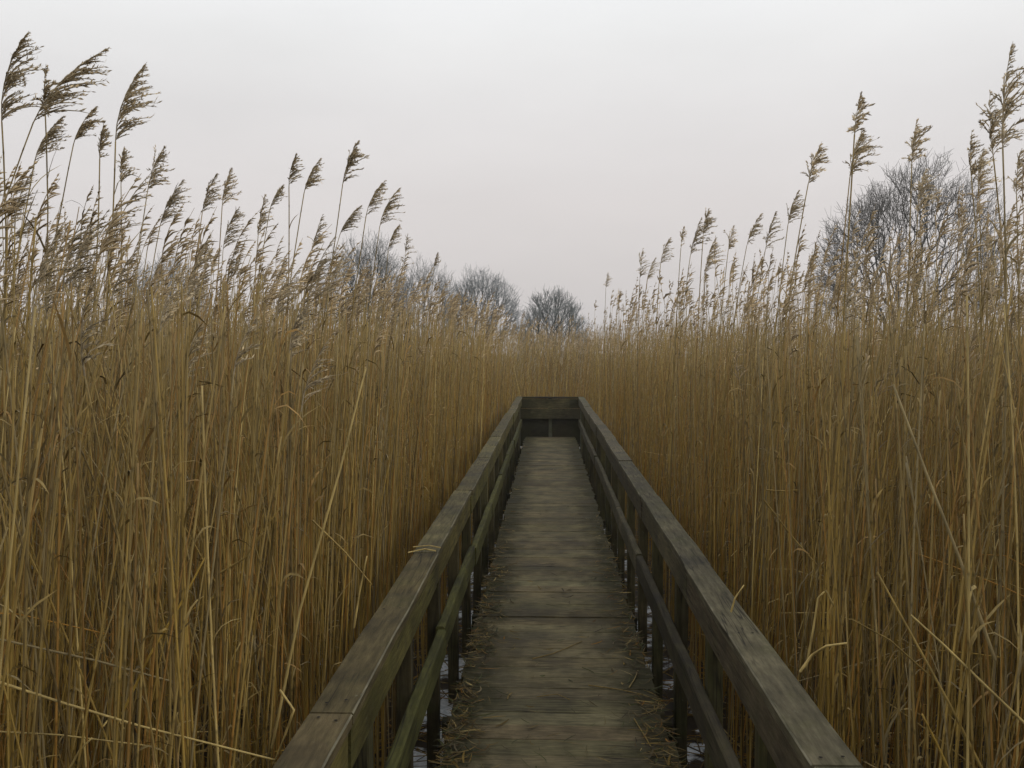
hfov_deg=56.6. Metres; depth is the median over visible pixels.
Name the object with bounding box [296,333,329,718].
reed
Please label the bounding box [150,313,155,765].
reed
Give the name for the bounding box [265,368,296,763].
reed
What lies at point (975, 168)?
tall reed
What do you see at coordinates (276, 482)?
reed
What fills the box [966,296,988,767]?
reed
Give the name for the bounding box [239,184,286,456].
tall reed
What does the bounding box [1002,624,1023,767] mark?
reed
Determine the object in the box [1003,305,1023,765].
reed
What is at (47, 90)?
tall reed
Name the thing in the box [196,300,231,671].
reed
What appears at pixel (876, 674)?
reed
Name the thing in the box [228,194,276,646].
tall reed
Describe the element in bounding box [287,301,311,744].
reed
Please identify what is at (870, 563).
reed
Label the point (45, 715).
reed
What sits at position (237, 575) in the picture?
reed
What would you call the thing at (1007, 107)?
tall reed
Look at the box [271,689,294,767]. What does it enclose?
broken reed
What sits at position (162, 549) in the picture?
reed
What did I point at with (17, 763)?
reed
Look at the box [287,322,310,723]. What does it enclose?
reed
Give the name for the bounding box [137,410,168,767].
reed
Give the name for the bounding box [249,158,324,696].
tall reed
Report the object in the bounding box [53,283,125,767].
reed
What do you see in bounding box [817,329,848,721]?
reed
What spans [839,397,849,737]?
reed
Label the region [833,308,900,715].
reed
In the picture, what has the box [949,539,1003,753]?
reed
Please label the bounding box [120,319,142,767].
reed
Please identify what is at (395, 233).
tall reed
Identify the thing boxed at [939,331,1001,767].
reed
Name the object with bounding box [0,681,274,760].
broken reed
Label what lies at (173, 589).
reed
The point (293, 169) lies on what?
tall reed
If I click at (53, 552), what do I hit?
reed
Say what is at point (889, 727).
reed
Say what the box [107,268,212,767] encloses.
reed
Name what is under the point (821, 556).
reed
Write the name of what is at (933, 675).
broken reed
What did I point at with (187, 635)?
reed
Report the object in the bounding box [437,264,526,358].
bare tree
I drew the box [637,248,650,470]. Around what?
tall reed
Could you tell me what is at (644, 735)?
fallen reed
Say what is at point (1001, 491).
reed
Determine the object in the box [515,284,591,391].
bare tree
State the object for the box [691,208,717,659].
tall reed
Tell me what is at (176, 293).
reed
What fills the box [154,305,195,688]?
reed
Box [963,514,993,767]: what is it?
reed
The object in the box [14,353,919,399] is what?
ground
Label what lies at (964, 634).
reed
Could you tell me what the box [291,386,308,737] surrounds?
reed
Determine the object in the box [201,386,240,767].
reed
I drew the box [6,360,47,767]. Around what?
reed
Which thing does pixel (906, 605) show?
reed
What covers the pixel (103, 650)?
reed
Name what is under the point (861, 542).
reed
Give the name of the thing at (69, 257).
reed
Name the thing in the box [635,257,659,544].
tall reed
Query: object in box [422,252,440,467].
tall reed
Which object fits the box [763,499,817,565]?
broken reed
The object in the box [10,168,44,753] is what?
reed
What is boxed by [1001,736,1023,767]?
reed
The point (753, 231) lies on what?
tall reed
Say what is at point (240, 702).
reed
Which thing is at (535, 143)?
sky
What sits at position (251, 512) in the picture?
reed
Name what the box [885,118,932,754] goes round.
tall reed
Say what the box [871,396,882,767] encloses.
reed
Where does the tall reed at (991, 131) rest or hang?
on the ground
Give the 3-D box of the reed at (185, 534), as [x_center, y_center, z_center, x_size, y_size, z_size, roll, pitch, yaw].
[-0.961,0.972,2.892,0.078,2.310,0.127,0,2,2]
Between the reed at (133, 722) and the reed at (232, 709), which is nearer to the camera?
the reed at (133, 722)
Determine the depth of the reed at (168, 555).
3.08 m
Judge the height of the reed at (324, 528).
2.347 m
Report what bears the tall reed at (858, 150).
on the ground
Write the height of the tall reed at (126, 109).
3.155 m
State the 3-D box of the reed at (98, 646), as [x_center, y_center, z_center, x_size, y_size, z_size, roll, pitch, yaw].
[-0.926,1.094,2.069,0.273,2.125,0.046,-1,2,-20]
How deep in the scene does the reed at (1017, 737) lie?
2.20 m
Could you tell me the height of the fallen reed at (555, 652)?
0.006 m
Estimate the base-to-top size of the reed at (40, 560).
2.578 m
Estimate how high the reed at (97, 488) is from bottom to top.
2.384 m
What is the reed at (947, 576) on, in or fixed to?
on the ground
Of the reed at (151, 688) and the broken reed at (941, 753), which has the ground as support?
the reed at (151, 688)
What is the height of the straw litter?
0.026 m
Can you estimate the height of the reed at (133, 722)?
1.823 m
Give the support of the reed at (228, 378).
on the ground
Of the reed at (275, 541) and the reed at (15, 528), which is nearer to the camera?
the reed at (15, 528)
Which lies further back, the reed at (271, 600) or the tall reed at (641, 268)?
the tall reed at (641, 268)
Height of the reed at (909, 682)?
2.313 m
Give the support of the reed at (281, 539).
on the ground
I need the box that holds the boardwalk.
[273,397,863,767]
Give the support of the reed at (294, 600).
on the ground
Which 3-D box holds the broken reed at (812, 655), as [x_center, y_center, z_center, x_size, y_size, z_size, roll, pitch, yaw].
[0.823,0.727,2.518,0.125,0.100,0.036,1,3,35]
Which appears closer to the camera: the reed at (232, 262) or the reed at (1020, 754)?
the reed at (1020, 754)
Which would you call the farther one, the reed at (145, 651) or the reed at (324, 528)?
the reed at (324, 528)
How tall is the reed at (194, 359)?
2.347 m
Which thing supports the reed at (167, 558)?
on the ground
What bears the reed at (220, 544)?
on the ground
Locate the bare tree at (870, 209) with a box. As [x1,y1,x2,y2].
[805,147,1022,341]
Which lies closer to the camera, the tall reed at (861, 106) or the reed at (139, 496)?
the reed at (139, 496)
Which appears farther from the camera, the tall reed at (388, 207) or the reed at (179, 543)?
the tall reed at (388, 207)
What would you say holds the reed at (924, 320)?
on the ground
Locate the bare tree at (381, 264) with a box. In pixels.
[317,226,417,358]
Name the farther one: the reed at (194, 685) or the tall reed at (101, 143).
the tall reed at (101, 143)
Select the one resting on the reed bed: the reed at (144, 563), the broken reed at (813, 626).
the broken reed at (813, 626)
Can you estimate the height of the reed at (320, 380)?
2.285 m
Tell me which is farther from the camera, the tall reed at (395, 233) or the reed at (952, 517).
the tall reed at (395, 233)
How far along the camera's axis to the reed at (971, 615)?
2.83 m
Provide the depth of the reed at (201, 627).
2.87 m
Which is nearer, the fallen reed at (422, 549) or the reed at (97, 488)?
the reed at (97, 488)
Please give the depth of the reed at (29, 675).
2.29 m
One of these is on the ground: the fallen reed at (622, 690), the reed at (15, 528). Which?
the reed at (15, 528)
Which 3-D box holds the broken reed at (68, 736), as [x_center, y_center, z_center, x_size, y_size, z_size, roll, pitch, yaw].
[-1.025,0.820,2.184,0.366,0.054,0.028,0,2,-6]
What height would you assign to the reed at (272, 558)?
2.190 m
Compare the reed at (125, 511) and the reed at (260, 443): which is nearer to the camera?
the reed at (125, 511)
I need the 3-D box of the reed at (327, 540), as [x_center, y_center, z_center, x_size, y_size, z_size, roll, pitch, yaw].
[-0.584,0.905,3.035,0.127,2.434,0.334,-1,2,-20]
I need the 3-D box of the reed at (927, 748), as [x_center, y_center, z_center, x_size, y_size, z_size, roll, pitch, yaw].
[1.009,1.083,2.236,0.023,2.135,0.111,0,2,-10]
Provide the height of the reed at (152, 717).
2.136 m
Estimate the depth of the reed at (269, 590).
3.35 m
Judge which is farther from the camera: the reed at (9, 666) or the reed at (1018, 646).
the reed at (9, 666)
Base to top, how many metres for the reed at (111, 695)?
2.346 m
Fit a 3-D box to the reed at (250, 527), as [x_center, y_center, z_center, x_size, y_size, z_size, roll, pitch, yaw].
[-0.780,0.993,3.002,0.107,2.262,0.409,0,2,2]
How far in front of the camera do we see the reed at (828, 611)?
3.08 m
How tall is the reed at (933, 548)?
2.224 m
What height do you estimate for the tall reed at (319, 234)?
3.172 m
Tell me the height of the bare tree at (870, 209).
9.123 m
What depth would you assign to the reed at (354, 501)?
3.46 m
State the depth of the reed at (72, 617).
2.10 m
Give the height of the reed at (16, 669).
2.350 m
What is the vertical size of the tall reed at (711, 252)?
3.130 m
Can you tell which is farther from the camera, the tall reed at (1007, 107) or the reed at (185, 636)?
the tall reed at (1007, 107)
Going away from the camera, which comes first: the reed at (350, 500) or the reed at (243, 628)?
the reed at (243, 628)
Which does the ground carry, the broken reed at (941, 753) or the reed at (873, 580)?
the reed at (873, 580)
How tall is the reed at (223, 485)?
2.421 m
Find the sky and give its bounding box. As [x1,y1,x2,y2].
[0,0,1023,353]
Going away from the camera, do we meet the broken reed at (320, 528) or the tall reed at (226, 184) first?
the broken reed at (320, 528)
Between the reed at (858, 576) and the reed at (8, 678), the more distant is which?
the reed at (858, 576)
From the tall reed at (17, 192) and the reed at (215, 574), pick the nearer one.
the reed at (215, 574)
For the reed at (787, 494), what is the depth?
3.20 m
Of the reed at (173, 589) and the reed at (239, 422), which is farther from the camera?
the reed at (239, 422)
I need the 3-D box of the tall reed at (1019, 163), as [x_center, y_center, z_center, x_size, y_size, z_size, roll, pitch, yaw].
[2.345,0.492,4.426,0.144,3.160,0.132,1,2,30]
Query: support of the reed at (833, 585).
on the ground
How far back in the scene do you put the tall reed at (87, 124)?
3.72 m
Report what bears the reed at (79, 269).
on the ground
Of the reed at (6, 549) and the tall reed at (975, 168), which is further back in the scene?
the tall reed at (975, 168)
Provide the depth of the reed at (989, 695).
2.11 m
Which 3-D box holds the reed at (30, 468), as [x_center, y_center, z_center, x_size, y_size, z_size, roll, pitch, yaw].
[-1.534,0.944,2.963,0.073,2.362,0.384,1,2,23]
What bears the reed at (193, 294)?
on the ground
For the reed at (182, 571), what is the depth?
2.09 m
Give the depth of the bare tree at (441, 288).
57.53 m
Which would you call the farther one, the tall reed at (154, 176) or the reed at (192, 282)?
the tall reed at (154, 176)
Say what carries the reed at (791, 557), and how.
on the ground
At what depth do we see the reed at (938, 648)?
2.89 m
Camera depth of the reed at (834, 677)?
2.92 m
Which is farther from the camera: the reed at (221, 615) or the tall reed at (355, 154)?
the tall reed at (355, 154)
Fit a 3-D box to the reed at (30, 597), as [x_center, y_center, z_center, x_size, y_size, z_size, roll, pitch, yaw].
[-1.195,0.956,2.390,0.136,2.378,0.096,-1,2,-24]
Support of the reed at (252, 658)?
on the ground
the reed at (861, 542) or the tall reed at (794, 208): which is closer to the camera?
the reed at (861, 542)
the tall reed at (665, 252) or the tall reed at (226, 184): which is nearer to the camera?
the tall reed at (226, 184)
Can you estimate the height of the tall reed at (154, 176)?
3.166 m
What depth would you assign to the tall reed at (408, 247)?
7.52 m
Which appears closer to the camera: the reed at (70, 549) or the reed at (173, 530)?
the reed at (70, 549)
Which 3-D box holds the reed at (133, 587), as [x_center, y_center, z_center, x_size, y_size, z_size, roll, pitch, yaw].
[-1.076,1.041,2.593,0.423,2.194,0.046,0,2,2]
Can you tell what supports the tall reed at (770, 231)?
on the ground
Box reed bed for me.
[0,150,1023,767]
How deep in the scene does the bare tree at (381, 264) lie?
45.56 m
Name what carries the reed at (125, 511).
on the ground
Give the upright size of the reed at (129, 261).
2.499 m
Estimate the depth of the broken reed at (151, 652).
2.37 m
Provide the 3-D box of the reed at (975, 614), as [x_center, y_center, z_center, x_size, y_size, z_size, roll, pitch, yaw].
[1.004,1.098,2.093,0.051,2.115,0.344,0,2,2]
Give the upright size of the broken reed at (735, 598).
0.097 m
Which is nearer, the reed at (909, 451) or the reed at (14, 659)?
the reed at (14, 659)
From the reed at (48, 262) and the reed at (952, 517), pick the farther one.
the reed at (952, 517)
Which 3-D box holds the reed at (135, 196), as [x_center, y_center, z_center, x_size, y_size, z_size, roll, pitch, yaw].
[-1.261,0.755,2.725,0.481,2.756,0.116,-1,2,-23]
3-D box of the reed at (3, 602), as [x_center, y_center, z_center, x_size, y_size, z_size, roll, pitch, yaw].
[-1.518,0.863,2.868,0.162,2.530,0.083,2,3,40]
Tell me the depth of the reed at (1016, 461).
2.96 m
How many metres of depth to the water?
5.87 m
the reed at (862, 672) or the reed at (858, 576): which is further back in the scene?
the reed at (862, 672)
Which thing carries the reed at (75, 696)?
on the ground
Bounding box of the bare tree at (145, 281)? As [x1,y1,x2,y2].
[118,253,213,338]
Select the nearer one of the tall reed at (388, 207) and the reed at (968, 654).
the reed at (968, 654)
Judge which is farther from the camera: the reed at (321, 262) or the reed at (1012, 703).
the reed at (321, 262)
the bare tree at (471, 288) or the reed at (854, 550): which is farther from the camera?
the bare tree at (471, 288)
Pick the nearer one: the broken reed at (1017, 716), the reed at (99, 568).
the broken reed at (1017, 716)
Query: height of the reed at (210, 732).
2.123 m
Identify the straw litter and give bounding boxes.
[428,438,687,767]
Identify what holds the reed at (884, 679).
on the ground
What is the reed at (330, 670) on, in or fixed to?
on the ground
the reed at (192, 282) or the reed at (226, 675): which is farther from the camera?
the reed at (226, 675)
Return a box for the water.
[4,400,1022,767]
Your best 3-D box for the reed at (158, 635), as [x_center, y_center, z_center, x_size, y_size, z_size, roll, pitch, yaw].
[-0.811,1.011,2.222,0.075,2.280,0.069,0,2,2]
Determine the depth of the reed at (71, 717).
2.63 m
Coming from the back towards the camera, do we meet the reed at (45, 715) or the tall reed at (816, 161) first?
the tall reed at (816, 161)
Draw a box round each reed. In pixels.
[0,31,44,390]
[0,47,111,241]
[0,116,70,357]
[0,217,40,262]
[0,295,46,767]
[0,305,42,647]
[0,310,60,767]
[0,374,19,767]
[0,406,9,767]
[0,419,42,767]
[0,453,32,691]
[0,461,72,767]
[0,493,117,767]
[0,532,16,692]
[0,604,22,727]
[0,608,71,767]
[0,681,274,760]
[0,731,145,745]
[1,463,150,767]
[1,673,57,767]
[2,179,38,369]
[2,331,32,760]
[2,561,24,767]
[3,312,63,761]
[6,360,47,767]
[7,219,38,767]
[8,230,100,767]
[9,65,69,615]
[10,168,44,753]
[10,171,153,767]
[11,325,36,767]
[14,300,196,767]
[16,309,53,765]
[20,359,84,767]
[22,216,74,767]
[24,244,143,764]
[24,422,67,751]
[25,210,109,767]
[27,106,104,761]
[28,62,161,757]
[28,360,72,767]
[30,330,75,767]
[31,121,119,731]
[38,312,85,767]
[42,252,88,767]
[46,277,107,767]
[50,285,149,763]
[50,292,164,767]
[52,206,99,767]
[52,340,67,767]
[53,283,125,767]
[60,334,112,751]
[62,280,186,767]
[65,440,113,767]
[66,331,135,767]
[67,403,83,767]
[69,737,92,767]
[70,311,120,757]
[73,333,101,767]
[76,398,146,767]
[79,307,114,767]
[80,271,179,767]
[91,330,209,758]
[92,363,191,767]
[95,145,174,714]
[99,146,139,766]
[102,305,161,767]
[104,367,223,763]
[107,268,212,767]
[113,287,159,767]
[115,309,142,767]
[117,342,190,767]
[118,179,191,668]
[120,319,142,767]
[121,555,205,714]
[123,350,187,767]
[126,345,180,767]
[126,463,173,767]
[129,280,218,764]
[129,553,176,767]
[136,265,192,767]
[136,418,165,767]
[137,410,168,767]
[139,382,239,767]
[141,294,212,767]
[142,322,151,767]
[147,289,206,767]
[147,331,181,767]
[149,466,179,762]
[150,286,209,767]
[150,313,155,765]
[151,357,226,767]
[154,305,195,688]
[156,328,168,762]
[160,312,192,747]
[163,173,223,641]
[168,304,172,751]
[168,306,225,767]
[171,323,206,766]
[173,328,198,767]
[177,239,221,743]
[177,282,209,767]
[178,337,245,752]
[179,229,225,722]
[179,357,224,761]
[181,282,195,767]
[181,309,201,767]
[184,310,218,753]
[190,316,261,767]
[192,283,237,767]
[196,168,241,567]
[196,286,239,767]
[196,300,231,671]
[196,388,211,767]
[198,207,248,612]
[198,359,246,767]
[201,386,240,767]
[206,338,262,767]
[207,318,224,767]
[210,423,302,722]
[211,284,232,767]
[211,316,240,764]
[214,282,253,767]
[216,306,255,762]
[218,325,227,767]
[220,299,251,767]
[221,357,262,767]
[222,386,275,742]
[223,357,257,767]
[226,263,308,767]
[227,246,250,757]
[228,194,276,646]
[228,316,315,767]
[232,436,281,767]
[236,303,265,767]
[238,153,304,764]
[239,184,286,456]
[239,374,297,732]
[240,308,276,643]
[242,340,286,767]
[245,290,254,765]
[245,316,275,767]
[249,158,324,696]
[249,345,305,718]
[253,140,368,767]
[254,350,318,767]
[256,317,300,763]
[260,294,313,767]
[262,326,313,765]
[262,331,346,767]
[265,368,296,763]
[267,362,325,767]
[270,368,366,748]
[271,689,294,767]
[272,322,300,763]
[273,261,313,764]
[277,346,304,745]
[278,237,338,757]
[280,306,296,741]
[287,205,362,590]
[287,214,331,627]
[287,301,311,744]
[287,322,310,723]
[289,379,299,741]
[291,250,347,672]
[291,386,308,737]
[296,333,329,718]
[309,180,390,674]
[309,296,333,712]
[311,519,371,584]
[312,315,343,707]
[314,282,356,702]
[323,345,350,689]
[328,187,404,657]
[329,344,341,680]
[331,396,358,677]
[338,308,364,666]
[345,321,377,656]
[353,556,367,627]
[365,224,401,535]
[400,235,416,376]
[408,548,435,552]
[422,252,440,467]
[532,641,581,658]
[588,685,664,703]
[604,274,610,425]
[634,718,657,758]
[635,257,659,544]
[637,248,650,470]
[653,237,673,489]
[668,226,687,596]
[674,217,712,516]
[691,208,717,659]
[697,237,725,472]
[711,225,738,562]
[718,213,762,574]
[730,585,743,611]
[736,211,787,551]
[755,190,807,612]
[762,142,831,633]
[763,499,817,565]
[766,489,797,491]
[776,359,808,679]
[787,422,799,678]
[799,642,846,672]
[805,590,834,667]
[807,316,842,729]
[809,375,837,721]
[814,129,881,703]
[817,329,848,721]
[818,369,844,742]
[819,355,843,709]
[820,421,848,710]
[822,91,873,714]
[831,249,869,726]
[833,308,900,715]
[833,319,864,727]
[836,427,869,734]
[838,360,891,767]
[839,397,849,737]
[841,317,940,733]
[841,504,873,738]
[845,413,958,743]
[847,315,874,746]
[847,330,885,761]
[850,357,901,751]
[851,619,930,676]
[856,336,885,767]
[856,358,980,759]
[858,340,906,763]
[861,479,904,767]
[868,328,908,735]
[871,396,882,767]
[875,479,896,767]
[876,572,982,767]
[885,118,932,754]
[888,308,922,767]
[892,384,996,660]
[896,168,946,750]
[897,346,922,767]
[898,360,918,767]
[900,276,950,767]
[900,412,916,767]
[905,456,975,767]
[906,334,989,767]
[907,320,954,767]
[910,614,1023,723]
[920,306,1002,767]
[921,714,948,767]
[923,422,1022,767]
[926,391,955,767]
[928,352,945,747]
[933,317,993,767]
[934,352,970,767]
[935,351,975,765]
[936,342,971,758]
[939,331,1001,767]
[944,409,955,767]
[945,390,993,767]
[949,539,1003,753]
[954,289,1011,767]
[954,408,1016,767]
[956,379,1023,767]
[962,147,1003,690]
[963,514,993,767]
[965,240,994,767]
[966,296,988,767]
[966,337,1023,767]
[967,130,993,767]
[975,90,1023,765]
[979,42,1023,767]
[993,628,1023,767]
[1001,396,1023,767]
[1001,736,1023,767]
[1002,323,1023,542]
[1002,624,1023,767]
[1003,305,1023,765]
[1005,149,1023,738]
[1011,695,1023,767]
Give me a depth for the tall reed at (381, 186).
5.08 m
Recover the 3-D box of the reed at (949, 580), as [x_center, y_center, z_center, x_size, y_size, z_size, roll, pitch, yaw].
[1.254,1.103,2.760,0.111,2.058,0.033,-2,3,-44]
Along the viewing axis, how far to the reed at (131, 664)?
2.01 m
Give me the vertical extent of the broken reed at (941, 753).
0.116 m
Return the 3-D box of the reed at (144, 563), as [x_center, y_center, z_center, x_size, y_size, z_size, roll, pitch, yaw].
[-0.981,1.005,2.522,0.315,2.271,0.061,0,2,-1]
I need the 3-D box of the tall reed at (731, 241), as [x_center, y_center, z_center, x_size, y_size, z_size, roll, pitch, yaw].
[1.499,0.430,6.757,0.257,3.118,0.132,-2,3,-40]
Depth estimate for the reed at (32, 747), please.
1.87 m
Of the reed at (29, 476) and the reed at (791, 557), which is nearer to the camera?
the reed at (29, 476)
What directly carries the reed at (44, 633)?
on the ground
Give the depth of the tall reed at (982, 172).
4.11 m
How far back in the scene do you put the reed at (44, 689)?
2.97 m
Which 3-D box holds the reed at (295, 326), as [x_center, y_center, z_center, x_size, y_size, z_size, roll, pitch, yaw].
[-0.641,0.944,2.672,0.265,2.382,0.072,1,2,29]
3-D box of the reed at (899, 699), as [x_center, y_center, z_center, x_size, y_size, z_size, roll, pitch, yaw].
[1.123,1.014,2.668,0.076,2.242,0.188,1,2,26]
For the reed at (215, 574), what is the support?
on the ground
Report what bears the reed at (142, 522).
on the ground
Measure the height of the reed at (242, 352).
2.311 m
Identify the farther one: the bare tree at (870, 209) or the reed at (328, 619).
the bare tree at (870, 209)
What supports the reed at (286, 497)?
on the ground
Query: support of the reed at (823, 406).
on the ground
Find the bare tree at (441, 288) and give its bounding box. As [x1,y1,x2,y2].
[384,250,460,363]
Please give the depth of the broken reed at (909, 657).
2.29 m
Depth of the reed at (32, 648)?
2.70 m
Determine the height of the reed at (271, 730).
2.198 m
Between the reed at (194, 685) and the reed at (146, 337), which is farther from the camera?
the reed at (146, 337)
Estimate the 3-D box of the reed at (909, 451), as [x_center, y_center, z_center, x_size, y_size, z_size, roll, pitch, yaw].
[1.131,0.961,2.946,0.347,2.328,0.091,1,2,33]
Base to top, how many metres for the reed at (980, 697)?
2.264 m
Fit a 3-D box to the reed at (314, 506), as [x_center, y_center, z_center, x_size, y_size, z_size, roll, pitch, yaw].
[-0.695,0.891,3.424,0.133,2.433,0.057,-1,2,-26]
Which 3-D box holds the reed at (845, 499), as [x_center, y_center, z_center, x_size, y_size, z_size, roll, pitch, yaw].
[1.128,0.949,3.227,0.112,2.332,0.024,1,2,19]
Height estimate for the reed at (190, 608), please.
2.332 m
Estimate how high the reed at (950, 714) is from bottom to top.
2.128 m
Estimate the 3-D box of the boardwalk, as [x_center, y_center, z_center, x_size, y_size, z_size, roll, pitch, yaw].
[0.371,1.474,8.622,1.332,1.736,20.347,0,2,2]
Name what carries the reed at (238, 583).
on the ground
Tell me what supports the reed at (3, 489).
on the ground
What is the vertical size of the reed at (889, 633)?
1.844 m
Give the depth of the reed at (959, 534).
3.06 m
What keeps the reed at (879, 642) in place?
on the ground
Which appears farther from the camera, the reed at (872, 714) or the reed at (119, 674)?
the reed at (872, 714)
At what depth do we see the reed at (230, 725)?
2.64 m
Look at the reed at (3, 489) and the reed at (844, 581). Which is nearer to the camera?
the reed at (3, 489)
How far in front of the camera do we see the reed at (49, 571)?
2.08 m
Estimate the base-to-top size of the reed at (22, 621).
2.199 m
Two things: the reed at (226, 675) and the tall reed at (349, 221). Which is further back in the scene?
the tall reed at (349, 221)
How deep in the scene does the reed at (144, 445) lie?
2.28 m
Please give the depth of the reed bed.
4.84 m
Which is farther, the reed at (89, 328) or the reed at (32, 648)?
the reed at (32, 648)
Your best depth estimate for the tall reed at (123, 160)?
4.43 m
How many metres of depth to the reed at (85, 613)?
2.97 m
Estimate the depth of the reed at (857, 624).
2.74 m
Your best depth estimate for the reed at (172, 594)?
3.20 m
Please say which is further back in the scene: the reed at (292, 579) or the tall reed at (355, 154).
the tall reed at (355, 154)
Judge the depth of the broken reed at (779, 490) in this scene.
3.98 m
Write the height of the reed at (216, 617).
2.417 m
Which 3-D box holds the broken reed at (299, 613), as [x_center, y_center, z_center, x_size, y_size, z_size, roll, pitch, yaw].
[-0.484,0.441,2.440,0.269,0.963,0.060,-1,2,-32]
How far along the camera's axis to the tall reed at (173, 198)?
5.24 m
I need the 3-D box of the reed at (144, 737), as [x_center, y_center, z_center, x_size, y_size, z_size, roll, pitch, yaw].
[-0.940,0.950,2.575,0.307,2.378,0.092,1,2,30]
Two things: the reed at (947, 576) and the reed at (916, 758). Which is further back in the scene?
the reed at (947, 576)
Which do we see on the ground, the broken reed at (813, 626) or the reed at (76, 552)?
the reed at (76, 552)
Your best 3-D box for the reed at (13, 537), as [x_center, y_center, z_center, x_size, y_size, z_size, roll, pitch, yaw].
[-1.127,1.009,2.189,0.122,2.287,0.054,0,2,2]
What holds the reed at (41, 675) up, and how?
on the ground
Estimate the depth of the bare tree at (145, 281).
56.10 m
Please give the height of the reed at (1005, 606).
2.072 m
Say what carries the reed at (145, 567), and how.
on the ground
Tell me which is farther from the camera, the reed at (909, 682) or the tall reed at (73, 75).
the tall reed at (73, 75)
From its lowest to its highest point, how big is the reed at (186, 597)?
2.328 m
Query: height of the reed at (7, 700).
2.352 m
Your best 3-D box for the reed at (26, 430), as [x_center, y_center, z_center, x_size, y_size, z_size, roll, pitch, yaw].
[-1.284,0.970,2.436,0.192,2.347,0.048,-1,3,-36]
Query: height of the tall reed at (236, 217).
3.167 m
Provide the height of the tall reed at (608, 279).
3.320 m
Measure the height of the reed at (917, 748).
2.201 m
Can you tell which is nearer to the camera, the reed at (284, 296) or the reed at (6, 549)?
the reed at (6, 549)
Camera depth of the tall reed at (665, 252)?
7.46 m
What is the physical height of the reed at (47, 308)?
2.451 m
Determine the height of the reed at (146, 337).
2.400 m
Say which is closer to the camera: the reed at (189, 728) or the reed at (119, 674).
the reed at (119, 674)
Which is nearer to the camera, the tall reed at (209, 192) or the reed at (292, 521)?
the reed at (292, 521)
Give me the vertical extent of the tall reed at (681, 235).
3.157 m
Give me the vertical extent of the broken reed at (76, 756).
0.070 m
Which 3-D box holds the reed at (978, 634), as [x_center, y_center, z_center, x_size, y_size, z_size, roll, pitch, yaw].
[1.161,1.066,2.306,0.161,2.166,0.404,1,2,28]
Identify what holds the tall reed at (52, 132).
on the ground
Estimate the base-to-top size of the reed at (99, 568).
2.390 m
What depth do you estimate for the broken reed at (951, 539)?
2.08 m
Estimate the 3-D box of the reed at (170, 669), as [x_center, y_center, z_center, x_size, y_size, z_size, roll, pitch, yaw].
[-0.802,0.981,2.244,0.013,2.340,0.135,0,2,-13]
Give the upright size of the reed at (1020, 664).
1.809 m
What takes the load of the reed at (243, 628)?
on the ground
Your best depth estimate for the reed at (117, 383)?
2.80 m
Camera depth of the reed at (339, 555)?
3.33 m
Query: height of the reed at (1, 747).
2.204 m
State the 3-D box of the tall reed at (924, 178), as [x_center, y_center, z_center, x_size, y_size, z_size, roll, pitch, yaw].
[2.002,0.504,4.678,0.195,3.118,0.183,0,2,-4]
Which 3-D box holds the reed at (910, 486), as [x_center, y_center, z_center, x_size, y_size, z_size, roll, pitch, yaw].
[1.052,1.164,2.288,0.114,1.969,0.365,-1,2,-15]
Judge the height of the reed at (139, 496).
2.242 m
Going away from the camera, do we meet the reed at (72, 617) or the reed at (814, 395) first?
the reed at (72, 617)
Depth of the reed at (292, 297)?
3.09 m
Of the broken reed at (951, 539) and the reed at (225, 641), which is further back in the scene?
the reed at (225, 641)
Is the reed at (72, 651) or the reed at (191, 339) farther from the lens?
the reed at (191, 339)
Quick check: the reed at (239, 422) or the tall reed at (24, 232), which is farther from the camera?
the tall reed at (24, 232)
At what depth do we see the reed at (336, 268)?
3.42 m
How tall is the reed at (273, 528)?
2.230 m
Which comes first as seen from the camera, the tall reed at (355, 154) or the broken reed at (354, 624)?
the broken reed at (354, 624)
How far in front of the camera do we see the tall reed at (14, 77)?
2.88 m
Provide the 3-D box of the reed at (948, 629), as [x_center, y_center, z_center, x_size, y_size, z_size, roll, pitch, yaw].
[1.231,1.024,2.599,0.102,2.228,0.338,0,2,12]
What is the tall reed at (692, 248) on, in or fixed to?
on the ground

